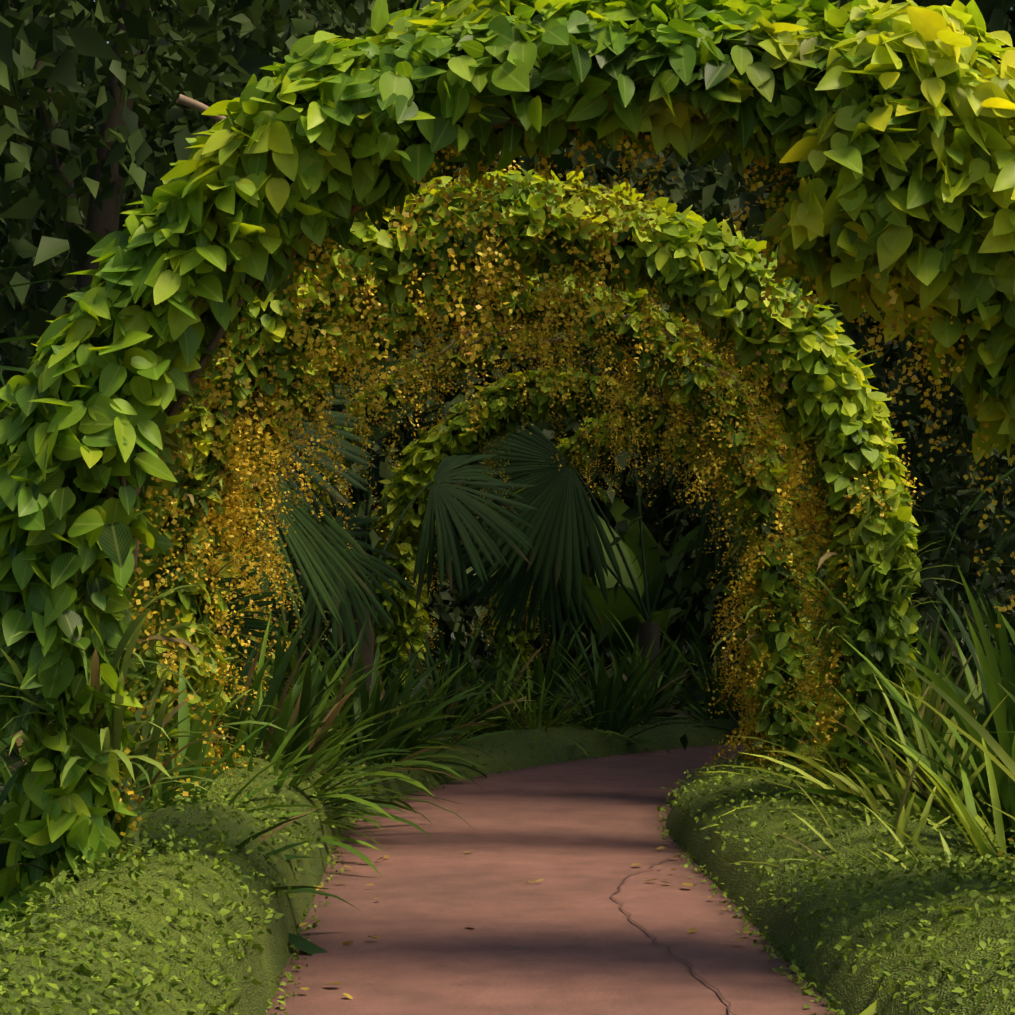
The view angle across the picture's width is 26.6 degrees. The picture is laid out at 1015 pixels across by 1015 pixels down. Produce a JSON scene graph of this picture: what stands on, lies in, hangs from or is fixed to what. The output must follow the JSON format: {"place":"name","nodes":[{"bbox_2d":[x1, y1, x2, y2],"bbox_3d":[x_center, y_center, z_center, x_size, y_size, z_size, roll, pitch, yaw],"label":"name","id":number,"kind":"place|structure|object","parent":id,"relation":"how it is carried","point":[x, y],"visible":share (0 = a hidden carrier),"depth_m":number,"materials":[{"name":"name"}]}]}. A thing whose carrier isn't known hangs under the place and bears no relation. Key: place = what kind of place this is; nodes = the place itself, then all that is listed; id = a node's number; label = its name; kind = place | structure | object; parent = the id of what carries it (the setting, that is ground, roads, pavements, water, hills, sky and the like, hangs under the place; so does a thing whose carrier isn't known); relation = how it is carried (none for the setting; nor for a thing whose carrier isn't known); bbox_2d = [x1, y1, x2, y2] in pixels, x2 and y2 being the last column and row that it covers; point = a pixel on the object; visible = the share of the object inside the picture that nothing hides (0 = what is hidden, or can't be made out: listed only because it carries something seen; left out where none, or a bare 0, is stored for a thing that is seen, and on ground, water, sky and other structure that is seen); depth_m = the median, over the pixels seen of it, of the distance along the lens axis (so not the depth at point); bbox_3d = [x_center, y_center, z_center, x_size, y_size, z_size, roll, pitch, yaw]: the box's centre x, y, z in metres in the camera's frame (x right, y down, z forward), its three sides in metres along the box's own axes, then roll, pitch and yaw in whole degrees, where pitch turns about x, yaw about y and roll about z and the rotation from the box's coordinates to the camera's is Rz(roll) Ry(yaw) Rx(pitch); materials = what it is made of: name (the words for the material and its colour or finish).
{"place":"outdoors","nodes":[
{"label":"outdoors","id":0,"kind":"place"},
{"bbox_2d":[0,622,1010,792],"bbox_3d":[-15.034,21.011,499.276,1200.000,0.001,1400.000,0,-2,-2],"label":"ground","id":1,"kind":"structure","parent":0,"point":[18,764],"depth_m":28.45,"materials":[{"name":"soil"}]},
{"bbox_2d":[0,342,810,766],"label":"palm fronds","id":2,"kind":"object","parent":1,"relation":"on","point":[544,506],"visible":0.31,"depth_m":17.29,"materials":[{"name":"green plant"}]},
{"bbox_2d":[86,87,875,788],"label":"arch tubes","id":3,"kind":"object","parent":1,"relation":"on","point":[532,93],"visible":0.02,"depth_m":15.70,"materials":[{"name":"metal"}]},
{"bbox_2d":[0,0,992,802],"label":"vine stems","id":4,"kind":"object","parent":1,"relation":"on","point":[104,220],"visible":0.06,"depth_m":16.63,"materials":[{"name":"brown plant"}]},
{"bbox_2d":[0,0,1014,934],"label":"arch leaves","id":5,"kind":"object","parent":1,"relation":"on","point":[890,126],"visible":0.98,"depth_m":6.72,"materials":[{"name":"green plant"}]},
{"bbox_2d":[0,0,1014,749],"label":"tree leaves","id":6,"kind":"object","parent":1,"relation":"on","point":[234,46],"visible":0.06,"depth_m":18.95,"materials":[{"name":"green plant"}]},
{"bbox_2d":[0,164,1014,1014],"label":"strap leaf plants","id":7,"kind":"object","parent":1,"relation":"on","point":[960,764],"visible":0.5,"depth_m":10.93,"materials":[{"name":"green plant"}]},
{"bbox_2d":[0,718,1014,1014],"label":"hedge mounds","id":8,"kind":"object","parent":1,"relation":"on","point":[856,994],"visible":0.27,"depth_m":7.43,"materials":[{"name":"green plant"}]},
{"bbox_2d":[0,124,1014,873],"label":"hanging yellow flowers","id":9,"kind":"object","parent":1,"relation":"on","point":[802,520],"visible":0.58,"depth_m":10.46,"materials":[{"name":"yellow plant"}]},
{"bbox_2d":[0,710,1014,1014],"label":"groundcover leaves","id":10,"kind":"object","parent":1,"relation":"on","point":[184,922],"visible":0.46,"depth_m":6.78,"materials":[{"name":"green plant"}]},
{"bbox_2d":[0,100,1014,621],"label":"distant treeline","id":11,"kind":"object","parent":1,"relation":"on","point":[1000,590],"depth_m":92.84,"materials":[{"name":"green plant"}]},
{"bbox_2d":[124,168,928,809],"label":"leafy vine arches","id":12,"kind":"structure","parent":1,"relation":"on","point":[820,370],"depth_m":10.41,"materials":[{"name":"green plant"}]},
{"bbox_2d":[266,743,838,1014],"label":"path","id":13,"kind":"structure","parent":0,"point":[566,937],"depth_m":8.60,"materials":[{"name":"concrete"}]},
{"bbox_2d":[296,846,751,998],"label":"fallen leaves","id":14,"kind":"object","parent":13,"relation":"on","point":[690,930],"visible":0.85,"depth_m":8.93,"materials":[{"name":"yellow plant"}]},
{"bbox_2d":[610,853,735,1014],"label":"crack","id":15,"kind":"object","parent":13,"relation":"on","point":[705,981],"visible":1,"depth_m":7.87,"materials":[{"name":"brown concrete"}]}
]}

